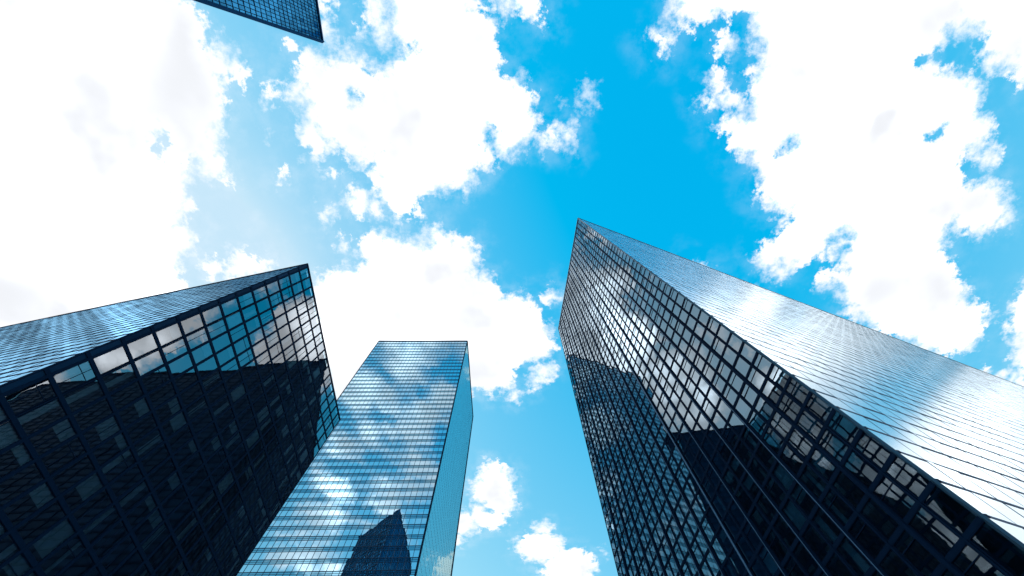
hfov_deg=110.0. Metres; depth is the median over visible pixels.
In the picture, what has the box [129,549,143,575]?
window
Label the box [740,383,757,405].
window
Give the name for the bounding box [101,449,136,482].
window
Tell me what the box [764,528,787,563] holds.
window
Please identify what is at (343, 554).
window
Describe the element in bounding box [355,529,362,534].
window
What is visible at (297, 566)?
window
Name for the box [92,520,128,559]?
window
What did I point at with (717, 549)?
window
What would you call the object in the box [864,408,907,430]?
window
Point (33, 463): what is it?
window
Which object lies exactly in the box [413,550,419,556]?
window
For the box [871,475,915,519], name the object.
window
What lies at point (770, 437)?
window
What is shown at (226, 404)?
window
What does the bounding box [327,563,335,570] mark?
window
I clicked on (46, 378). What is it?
window
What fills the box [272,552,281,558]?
window
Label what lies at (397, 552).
window
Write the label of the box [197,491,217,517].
window
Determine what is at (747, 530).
window
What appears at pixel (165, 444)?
window
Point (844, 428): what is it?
window
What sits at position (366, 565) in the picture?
window
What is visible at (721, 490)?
window
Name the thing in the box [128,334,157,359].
window
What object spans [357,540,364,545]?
window
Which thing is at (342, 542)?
window
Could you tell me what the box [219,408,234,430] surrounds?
window
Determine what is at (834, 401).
window
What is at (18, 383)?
panel
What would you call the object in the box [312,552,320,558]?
window
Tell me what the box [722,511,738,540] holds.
window
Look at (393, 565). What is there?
window
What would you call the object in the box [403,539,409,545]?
window
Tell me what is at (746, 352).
window
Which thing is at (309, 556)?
window
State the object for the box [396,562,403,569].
window
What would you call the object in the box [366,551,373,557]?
window
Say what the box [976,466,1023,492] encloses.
window
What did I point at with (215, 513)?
window
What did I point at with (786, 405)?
window
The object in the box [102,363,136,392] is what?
window
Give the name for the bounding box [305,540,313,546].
window
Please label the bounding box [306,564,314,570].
window
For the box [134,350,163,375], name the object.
window
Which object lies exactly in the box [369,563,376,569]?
window
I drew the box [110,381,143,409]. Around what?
window
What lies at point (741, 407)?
window
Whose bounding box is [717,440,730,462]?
window
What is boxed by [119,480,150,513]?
window
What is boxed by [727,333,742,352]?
window
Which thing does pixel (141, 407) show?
window
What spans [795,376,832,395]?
window
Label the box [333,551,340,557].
window
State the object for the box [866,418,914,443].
window
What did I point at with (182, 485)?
window
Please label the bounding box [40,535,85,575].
window
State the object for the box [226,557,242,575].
window
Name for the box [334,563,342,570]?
window
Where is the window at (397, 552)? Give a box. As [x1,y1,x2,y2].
[393,550,400,556]
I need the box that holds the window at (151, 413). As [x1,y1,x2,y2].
[129,413,156,442]
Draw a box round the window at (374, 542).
[370,539,377,545]
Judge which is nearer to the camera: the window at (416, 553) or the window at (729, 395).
the window at (729, 395)
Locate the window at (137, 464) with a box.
[110,464,143,498]
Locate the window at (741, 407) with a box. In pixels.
[734,397,750,420]
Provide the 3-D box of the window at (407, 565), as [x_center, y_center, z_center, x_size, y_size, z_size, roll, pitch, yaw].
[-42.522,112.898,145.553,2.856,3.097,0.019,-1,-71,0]
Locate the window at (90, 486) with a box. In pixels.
[64,472,103,510]
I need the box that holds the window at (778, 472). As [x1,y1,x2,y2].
[771,461,793,492]
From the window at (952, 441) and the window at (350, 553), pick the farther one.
the window at (350, 553)
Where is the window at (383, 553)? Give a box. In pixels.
[379,551,386,557]
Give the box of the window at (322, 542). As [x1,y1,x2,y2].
[318,540,326,546]
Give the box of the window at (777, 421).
[769,411,791,438]
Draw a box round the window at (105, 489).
[73,489,112,527]
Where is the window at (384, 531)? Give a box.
[380,529,387,534]
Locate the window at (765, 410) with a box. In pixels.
[754,396,773,421]
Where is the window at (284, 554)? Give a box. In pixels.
[279,552,287,558]
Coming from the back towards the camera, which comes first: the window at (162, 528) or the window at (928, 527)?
the window at (162, 528)
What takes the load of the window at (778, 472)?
in the office tower at (732, 425)
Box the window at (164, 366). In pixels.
[142,366,169,392]
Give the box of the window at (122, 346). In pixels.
[94,346,129,374]
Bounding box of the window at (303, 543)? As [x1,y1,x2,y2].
[299,541,306,546]
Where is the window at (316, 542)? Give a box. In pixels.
[311,540,319,546]
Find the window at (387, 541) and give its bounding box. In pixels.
[383,539,390,545]
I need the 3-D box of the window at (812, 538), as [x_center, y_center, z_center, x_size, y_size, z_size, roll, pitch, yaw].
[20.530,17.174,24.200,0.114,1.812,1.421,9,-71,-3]
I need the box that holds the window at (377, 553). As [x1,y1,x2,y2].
[373,551,380,557]
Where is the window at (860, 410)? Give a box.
[838,398,882,421]
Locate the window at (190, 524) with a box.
[177,511,197,542]
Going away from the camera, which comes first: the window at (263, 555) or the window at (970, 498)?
the window at (970, 498)
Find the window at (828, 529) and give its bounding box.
[811,507,840,545]
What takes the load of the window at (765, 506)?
in the office tower at (732, 425)
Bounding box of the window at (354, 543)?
[351,540,358,545]
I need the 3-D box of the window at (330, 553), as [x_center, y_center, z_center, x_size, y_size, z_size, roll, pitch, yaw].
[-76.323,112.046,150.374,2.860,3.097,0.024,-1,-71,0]
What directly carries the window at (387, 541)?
in the office tower at (378, 489)
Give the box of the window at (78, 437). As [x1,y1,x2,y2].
[41,437,85,474]
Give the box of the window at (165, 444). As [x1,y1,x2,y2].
[142,444,169,473]
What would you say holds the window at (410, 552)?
in the office tower at (378, 489)
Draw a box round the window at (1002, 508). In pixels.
[972,492,1023,526]
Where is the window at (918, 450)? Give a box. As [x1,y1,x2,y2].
[895,438,951,468]
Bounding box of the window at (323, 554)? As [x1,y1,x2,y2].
[319,552,327,558]
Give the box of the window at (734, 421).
[728,412,743,434]
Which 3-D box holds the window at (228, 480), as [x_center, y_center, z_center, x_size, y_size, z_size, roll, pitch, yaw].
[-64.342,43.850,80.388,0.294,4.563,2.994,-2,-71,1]
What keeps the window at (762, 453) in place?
in the office tower at (732, 425)
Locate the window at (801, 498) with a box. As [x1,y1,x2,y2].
[789,482,815,516]
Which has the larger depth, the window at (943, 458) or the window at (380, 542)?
the window at (380, 542)
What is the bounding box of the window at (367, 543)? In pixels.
[364,540,371,545]
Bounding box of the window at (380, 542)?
[377,539,384,545]
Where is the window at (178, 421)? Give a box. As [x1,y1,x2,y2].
[164,411,187,437]
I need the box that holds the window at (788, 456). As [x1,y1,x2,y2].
[779,444,803,475]
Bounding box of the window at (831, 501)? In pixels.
[821,487,853,527]
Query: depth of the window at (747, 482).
30.45 m
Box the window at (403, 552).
[400,550,407,556]
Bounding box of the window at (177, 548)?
[155,548,181,575]
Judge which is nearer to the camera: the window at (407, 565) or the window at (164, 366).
the window at (164, 366)
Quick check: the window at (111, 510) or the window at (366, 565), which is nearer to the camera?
the window at (111, 510)
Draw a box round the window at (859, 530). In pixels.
[847,515,885,560]
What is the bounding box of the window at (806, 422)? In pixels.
[796,409,823,440]
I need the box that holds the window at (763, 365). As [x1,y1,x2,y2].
[753,353,771,374]
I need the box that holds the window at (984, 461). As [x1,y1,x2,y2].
[966,452,1017,478]
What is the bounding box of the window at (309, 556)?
[305,552,313,558]
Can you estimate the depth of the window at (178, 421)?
70.00 m
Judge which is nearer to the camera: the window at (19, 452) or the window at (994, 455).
the window at (994, 455)
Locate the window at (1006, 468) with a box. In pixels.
[987,459,1023,480]
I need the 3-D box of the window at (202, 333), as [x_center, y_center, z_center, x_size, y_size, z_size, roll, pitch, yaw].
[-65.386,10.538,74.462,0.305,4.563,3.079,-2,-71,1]
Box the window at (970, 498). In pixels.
[940,482,1014,523]
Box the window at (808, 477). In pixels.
[798,464,826,499]
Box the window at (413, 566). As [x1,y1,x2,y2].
[410,562,416,569]
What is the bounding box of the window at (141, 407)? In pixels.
[119,397,150,426]
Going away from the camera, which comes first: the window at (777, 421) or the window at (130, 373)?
the window at (777, 421)
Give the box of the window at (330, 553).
[326,551,334,557]
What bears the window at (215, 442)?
in the office tower at (185, 432)
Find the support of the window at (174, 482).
in the office tower at (185, 432)
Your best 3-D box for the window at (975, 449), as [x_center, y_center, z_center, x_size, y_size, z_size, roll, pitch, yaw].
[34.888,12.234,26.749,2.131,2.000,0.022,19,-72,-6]
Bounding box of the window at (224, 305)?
[221,299,238,315]
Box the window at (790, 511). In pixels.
[781,497,806,532]
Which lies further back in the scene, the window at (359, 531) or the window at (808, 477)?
the window at (359, 531)
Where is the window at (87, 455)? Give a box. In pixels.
[53,455,95,493]
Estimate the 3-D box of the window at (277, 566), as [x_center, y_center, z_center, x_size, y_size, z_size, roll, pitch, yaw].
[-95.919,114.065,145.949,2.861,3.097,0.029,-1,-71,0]
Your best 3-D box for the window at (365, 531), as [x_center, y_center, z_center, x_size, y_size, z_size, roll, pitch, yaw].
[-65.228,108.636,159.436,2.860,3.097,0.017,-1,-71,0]
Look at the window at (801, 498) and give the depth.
25.62 m
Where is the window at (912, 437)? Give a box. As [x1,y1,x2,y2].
[891,426,941,452]
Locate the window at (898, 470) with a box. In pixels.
[885,455,930,498]
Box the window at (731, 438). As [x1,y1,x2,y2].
[722,425,737,448]
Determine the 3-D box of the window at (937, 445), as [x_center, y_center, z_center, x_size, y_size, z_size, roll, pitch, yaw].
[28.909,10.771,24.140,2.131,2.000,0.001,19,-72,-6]
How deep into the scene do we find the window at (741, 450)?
31.80 m
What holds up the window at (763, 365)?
in the office tower at (732, 425)
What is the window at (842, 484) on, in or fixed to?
in the office tower at (732, 425)
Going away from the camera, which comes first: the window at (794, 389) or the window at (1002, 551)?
the window at (1002, 551)
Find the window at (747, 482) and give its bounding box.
[741,472,759,499]
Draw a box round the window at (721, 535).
[716,526,731,553]
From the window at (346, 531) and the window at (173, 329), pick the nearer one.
the window at (173, 329)
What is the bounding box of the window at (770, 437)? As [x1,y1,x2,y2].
[762,426,783,454]
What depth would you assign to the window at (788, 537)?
26.63 m
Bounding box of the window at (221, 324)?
[207,319,226,338]
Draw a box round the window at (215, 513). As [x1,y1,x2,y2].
[204,501,221,529]
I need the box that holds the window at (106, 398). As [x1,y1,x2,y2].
[73,398,112,430]
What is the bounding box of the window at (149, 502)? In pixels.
[126,494,156,528]
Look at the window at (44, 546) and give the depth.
50.98 m
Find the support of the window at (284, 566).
in the office tower at (378, 489)
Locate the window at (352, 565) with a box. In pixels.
[347,563,355,570]
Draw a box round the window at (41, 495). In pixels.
[4,482,55,526]
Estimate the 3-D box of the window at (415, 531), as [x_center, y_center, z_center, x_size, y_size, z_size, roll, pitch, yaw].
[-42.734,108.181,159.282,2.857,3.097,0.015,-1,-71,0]
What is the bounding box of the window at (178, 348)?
[162,338,187,361]
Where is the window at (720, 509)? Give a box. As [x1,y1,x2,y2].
[711,493,725,518]
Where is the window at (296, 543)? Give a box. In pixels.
[292,541,300,546]
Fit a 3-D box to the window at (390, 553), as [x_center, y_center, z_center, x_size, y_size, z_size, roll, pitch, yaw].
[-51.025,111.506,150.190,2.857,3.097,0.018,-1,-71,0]
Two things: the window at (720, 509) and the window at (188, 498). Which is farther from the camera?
the window at (188, 498)
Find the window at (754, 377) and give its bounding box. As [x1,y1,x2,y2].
[746,367,764,390]
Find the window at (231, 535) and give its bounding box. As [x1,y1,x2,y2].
[218,535,234,563]
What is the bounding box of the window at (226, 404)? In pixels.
[214,395,230,417]
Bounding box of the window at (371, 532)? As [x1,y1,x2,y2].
[368,529,374,534]
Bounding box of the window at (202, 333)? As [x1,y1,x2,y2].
[186,328,208,349]
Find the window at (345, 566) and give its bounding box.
[341,563,349,570]
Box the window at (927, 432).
[911,424,956,447]
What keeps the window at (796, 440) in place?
in the office tower at (732, 425)
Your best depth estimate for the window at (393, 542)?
154.79 m
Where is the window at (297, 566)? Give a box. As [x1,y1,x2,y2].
[292,564,301,570]
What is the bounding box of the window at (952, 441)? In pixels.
[934,432,979,455]
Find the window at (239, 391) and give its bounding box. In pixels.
[231,383,246,403]
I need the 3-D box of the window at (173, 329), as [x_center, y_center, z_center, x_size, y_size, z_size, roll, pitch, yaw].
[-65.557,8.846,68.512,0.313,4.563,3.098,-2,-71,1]
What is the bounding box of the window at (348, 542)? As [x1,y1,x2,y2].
[344,540,351,545]
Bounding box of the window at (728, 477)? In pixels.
[722,467,738,493]
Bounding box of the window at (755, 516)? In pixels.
[749,505,769,537]
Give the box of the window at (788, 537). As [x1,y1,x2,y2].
[773,515,796,549]
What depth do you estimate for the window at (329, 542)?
155.00 m
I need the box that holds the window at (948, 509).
[922,485,977,535]
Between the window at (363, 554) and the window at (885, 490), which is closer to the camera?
the window at (885, 490)
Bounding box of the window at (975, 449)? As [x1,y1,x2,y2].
[956,440,1003,463]
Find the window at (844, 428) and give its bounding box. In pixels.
[827,410,859,444]
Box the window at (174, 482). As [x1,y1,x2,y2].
[158,472,181,502]
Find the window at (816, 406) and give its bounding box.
[805,393,832,422]
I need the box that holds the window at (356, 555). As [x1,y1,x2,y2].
[353,551,360,557]
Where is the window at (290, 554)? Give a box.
[285,552,294,558]
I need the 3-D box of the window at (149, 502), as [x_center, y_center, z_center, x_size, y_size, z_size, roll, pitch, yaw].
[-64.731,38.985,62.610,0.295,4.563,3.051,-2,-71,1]
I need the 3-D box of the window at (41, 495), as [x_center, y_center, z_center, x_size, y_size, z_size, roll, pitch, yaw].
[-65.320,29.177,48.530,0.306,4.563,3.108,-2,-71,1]
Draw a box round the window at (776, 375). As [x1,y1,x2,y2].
[768,364,788,388]
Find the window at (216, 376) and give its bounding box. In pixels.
[203,370,221,391]
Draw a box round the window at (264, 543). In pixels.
[259,541,268,547]
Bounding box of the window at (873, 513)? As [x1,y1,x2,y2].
[859,497,899,541]
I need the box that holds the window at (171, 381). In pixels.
[150,381,175,408]
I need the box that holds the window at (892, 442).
[866,428,922,458]
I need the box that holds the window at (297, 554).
[292,552,300,558]
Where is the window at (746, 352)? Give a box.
[739,343,755,362]
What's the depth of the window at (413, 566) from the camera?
145.68 m
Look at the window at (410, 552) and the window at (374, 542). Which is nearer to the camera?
the window at (410, 552)
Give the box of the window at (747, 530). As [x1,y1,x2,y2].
[742,521,760,551]
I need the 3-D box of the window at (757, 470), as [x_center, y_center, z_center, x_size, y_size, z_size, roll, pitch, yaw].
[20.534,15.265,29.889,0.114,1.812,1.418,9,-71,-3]
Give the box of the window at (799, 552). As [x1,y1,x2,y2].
[791,540,818,575]
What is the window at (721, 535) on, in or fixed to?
in the office tower at (732, 425)
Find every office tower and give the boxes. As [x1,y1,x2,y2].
[0,263,340,575]
[194,0,323,42]
[237,341,472,575]
[558,218,1023,575]
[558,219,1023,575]
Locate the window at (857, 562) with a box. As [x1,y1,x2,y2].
[835,535,871,575]
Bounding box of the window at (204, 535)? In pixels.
[186,535,208,566]
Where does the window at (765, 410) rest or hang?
in the office tower at (732, 425)
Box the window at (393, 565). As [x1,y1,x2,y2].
[389,562,397,569]
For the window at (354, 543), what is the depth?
154.96 m
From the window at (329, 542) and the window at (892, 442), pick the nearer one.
the window at (892, 442)
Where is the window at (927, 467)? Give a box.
[900,453,963,487]
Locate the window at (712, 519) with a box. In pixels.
[706,506,719,531]
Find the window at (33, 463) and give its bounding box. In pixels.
[0,463,44,506]
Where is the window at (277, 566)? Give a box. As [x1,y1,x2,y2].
[271,564,280,571]
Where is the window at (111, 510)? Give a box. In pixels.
[83,505,120,544]
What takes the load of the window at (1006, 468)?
in the office tower at (732, 425)
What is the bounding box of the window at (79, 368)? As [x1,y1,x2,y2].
[53,361,95,392]
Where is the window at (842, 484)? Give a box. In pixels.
[831,470,865,508]
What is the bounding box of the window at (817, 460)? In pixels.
[807,448,836,482]
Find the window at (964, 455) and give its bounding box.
[940,443,993,470]
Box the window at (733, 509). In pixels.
[728,500,744,527]
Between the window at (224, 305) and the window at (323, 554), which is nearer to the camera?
the window at (224, 305)
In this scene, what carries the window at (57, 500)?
in the office tower at (185, 432)
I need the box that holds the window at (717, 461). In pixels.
[711,451,725,474]
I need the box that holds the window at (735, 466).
[728,455,744,480]
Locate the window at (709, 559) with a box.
[705,551,718,575]
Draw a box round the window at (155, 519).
[137,508,163,542]
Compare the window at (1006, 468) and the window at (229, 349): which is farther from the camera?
the window at (229, 349)
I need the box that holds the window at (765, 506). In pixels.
[756,492,776,523]
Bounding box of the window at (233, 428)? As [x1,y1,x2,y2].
[223,420,238,442]
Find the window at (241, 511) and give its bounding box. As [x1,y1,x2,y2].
[231,504,246,529]
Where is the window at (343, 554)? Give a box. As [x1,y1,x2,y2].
[339,551,347,557]
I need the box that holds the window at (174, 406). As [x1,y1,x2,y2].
[156,397,181,422]
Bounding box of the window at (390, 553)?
[386,550,393,556]
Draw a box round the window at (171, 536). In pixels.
[151,536,175,570]
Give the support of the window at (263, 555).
in the office tower at (378, 489)
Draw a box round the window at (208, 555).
[193,547,212,575]
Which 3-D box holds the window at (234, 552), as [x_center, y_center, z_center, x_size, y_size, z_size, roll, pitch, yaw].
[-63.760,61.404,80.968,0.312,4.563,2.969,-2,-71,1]
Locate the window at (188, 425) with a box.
[168,425,192,452]
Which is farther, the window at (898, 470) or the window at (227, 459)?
the window at (227, 459)
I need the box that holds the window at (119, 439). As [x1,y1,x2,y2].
[94,432,128,465]
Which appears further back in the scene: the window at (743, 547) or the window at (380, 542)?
the window at (380, 542)
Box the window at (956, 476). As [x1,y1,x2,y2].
[928,461,994,497]
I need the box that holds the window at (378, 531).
[374,529,381,534]
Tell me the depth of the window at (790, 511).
26.10 m
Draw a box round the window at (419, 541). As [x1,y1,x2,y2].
[416,539,421,544]
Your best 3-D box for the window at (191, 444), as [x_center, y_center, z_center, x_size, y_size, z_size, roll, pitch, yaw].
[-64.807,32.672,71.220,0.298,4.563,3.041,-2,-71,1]
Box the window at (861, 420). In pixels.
[837,407,886,433]
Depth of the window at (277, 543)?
155.07 m
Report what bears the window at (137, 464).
in the office tower at (185, 432)
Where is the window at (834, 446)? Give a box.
[817,428,848,463]
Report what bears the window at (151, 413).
in the office tower at (185, 432)
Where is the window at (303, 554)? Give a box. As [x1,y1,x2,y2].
[299,552,307,558]
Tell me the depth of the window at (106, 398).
57.29 m
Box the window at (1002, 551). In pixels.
[968,520,1023,575]
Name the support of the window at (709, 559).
in the office tower at (732, 425)
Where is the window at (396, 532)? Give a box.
[393,528,400,534]
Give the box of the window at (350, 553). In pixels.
[346,551,353,557]
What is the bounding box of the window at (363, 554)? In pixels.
[359,551,367,557]
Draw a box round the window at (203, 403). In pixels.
[188,396,207,420]
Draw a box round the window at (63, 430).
[29,418,76,455]
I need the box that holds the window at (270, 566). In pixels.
[264,564,274,571]
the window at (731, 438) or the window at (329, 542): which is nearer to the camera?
the window at (731, 438)
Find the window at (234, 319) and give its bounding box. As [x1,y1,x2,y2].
[226,311,242,328]
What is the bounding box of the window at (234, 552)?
[222,547,238,573]
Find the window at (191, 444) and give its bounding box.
[175,439,197,466]
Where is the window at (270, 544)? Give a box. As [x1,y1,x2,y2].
[266,541,274,547]
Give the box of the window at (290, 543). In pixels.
[286,541,293,546]
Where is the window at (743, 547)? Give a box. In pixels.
[735,533,753,564]
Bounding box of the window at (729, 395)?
[722,385,737,406]
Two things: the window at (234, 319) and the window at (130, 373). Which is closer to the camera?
the window at (130, 373)
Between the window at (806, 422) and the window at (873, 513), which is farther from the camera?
the window at (806, 422)
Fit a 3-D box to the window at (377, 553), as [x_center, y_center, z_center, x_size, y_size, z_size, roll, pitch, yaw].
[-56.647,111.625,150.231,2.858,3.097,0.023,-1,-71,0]
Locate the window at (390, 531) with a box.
[387,529,393,534]
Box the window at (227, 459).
[212,459,230,484]
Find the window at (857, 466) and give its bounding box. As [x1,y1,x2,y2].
[842,449,879,489]
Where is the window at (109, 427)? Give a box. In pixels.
[83,415,120,448]
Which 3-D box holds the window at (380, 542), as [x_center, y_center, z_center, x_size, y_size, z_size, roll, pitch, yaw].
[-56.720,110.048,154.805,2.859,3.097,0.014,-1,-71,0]
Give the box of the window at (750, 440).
[740,426,758,451]
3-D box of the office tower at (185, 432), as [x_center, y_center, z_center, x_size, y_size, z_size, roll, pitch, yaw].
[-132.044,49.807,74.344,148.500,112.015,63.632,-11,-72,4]
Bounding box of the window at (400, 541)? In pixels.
[396,539,403,545]
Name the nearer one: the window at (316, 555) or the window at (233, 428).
the window at (233, 428)
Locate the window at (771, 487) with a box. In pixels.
[763,476,785,507]
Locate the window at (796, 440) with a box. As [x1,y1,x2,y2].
[787,428,812,458]
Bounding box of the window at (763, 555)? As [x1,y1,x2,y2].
[757,544,778,575]
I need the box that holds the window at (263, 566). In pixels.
[258,564,267,571]
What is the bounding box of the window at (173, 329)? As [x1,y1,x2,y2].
[156,323,182,345]
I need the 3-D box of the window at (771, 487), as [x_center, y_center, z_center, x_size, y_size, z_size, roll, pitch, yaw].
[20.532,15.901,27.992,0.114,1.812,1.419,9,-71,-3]
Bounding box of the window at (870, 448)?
[854,431,891,468]
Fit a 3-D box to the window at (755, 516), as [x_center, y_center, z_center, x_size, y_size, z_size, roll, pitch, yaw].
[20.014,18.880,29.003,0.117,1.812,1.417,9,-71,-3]
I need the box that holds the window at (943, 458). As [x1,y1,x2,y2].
[923,448,979,477]
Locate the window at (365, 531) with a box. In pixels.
[362,529,368,534]
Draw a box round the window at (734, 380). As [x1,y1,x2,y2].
[728,371,742,392]
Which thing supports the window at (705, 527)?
in the office tower at (732, 425)
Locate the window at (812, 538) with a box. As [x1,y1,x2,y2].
[801,522,830,562]
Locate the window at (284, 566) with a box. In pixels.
[278,564,287,571]
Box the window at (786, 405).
[777,393,800,421]
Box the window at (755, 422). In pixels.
[747,411,766,436]
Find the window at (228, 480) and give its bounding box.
[218,471,234,496]
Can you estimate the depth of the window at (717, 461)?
34.72 m
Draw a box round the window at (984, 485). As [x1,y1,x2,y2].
[960,473,1023,507]
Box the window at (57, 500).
[16,500,65,545]
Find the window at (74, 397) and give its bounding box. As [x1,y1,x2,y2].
[63,379,104,412]
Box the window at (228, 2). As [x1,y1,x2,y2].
[208,0,321,39]
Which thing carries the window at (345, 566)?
in the office tower at (378, 489)
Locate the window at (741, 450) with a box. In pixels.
[734,440,751,466]
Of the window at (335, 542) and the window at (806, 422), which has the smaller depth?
the window at (806, 422)
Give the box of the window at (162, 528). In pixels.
[141,522,169,556]
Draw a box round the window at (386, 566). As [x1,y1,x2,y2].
[382,562,390,569]
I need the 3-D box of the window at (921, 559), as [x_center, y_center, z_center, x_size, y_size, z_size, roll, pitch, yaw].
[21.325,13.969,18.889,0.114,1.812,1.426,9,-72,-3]
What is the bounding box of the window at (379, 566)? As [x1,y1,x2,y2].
[375,563,383,569]
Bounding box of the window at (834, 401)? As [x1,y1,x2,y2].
[816,391,858,413]
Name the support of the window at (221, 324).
in the office tower at (185, 432)
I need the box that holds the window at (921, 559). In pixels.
[892,529,940,575]
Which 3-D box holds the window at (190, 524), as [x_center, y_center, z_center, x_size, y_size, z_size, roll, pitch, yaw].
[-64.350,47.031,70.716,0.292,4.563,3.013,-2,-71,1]
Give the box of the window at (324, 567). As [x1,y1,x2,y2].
[320,563,328,570]
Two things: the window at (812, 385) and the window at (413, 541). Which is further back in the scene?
the window at (413, 541)
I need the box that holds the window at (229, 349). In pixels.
[220,346,234,365]
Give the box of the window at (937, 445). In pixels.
[913,433,967,461]
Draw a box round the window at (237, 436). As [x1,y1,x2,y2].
[226,431,242,449]
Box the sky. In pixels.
[0,0,1023,575]
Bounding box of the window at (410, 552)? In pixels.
[406,550,413,556]
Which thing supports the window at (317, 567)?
in the office tower at (378, 489)
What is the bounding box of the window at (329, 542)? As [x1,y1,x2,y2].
[324,540,332,546]
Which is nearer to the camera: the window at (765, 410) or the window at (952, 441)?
the window at (952, 441)
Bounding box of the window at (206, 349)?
[192,342,212,363]
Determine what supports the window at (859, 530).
in the office tower at (732, 425)
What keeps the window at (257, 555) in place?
in the office tower at (378, 489)
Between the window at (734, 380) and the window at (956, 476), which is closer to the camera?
the window at (956, 476)
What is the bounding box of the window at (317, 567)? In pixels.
[313,564,321,570]
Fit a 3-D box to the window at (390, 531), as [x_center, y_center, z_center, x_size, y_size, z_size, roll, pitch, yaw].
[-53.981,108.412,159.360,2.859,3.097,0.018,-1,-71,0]
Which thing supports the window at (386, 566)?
in the office tower at (378, 489)
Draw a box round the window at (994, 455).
[977,447,1023,470]
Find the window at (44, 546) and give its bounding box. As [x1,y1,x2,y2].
[28,518,75,562]
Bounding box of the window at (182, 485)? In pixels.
[165,485,187,515]
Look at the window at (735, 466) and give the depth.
32.34 m
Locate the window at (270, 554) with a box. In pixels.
[265,552,274,558]
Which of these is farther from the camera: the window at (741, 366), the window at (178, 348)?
the window at (178, 348)
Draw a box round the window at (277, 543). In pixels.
[272,541,281,547]
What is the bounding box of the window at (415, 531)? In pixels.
[412,528,418,533]
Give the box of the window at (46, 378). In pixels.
[4,378,56,414]
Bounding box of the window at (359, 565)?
[355,563,362,569]
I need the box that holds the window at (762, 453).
[755,443,774,470]
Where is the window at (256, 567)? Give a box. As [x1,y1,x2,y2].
[251,565,260,571]
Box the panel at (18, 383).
[0,370,45,392]
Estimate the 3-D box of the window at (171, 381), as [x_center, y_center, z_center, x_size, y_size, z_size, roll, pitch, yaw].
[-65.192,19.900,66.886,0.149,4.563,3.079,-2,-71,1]
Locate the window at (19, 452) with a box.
[0,442,33,478]
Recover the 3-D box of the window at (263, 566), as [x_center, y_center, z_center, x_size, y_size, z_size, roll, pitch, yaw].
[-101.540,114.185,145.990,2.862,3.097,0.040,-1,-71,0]
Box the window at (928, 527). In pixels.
[907,505,960,557]
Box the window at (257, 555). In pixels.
[252,553,260,559]
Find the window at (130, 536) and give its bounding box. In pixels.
[101,536,135,574]
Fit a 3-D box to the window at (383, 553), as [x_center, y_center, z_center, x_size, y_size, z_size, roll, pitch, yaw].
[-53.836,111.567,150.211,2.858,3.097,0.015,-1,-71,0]
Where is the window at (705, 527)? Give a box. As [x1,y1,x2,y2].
[700,517,713,544]
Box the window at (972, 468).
[950,457,1008,487]
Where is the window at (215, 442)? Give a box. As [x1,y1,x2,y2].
[203,435,221,459]
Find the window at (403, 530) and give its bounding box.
[399,528,406,534]
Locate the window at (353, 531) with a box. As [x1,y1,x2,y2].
[349,529,356,534]
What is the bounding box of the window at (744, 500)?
[735,485,752,513]
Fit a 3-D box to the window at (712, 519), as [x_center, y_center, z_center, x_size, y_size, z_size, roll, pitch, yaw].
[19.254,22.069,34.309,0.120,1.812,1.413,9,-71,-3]
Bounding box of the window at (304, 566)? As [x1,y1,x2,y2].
[299,564,308,570]
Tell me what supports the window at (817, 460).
in the office tower at (732, 425)
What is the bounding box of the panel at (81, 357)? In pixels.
[49,354,86,372]
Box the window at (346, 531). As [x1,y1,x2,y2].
[342,529,350,535]
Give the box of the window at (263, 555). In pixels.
[258,552,268,559]
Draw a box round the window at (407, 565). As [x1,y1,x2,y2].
[403,562,410,569]
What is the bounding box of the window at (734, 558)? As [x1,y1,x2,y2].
[729,548,745,575]
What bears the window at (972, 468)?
in the office tower at (732, 425)
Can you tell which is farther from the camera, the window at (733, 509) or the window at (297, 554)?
the window at (297, 554)
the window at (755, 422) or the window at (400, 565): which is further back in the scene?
the window at (400, 565)
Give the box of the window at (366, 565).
[362,563,369,569]
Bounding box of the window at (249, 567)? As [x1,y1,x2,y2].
[244,565,253,571]
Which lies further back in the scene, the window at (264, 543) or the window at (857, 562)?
the window at (264, 543)
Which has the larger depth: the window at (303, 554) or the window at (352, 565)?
the window at (303, 554)
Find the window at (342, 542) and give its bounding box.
[337,540,345,546]
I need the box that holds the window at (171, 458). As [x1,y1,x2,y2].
[149,458,175,488]
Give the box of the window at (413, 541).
[410,539,416,544]
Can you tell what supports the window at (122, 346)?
in the office tower at (185, 432)
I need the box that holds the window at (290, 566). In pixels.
[285,564,294,571]
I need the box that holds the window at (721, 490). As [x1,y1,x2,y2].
[716,482,731,506]
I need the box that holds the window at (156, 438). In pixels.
[134,428,163,458]
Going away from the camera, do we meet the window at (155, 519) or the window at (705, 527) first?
the window at (705, 527)
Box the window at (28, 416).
[17,398,66,435]
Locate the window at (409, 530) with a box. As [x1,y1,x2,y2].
[406,528,412,534]
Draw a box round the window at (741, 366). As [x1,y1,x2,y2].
[734,356,750,377]
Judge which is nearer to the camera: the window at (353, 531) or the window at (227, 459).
the window at (227, 459)
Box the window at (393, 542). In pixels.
[390,539,397,545]
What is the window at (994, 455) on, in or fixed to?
in the office tower at (732, 425)
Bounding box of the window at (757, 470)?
[748,457,767,485]
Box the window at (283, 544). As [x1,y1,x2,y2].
[279,541,287,547]
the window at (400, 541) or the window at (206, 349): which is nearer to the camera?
the window at (206, 349)
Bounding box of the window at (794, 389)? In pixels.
[785,378,808,404]
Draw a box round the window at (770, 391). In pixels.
[761,379,781,405]
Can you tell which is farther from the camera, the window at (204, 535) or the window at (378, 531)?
the window at (378, 531)
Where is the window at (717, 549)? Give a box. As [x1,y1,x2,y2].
[711,536,725,565]
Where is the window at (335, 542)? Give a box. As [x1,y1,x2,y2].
[331,540,339,546]
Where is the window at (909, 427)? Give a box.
[886,415,931,438]
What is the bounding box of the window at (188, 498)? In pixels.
[172,498,192,529]

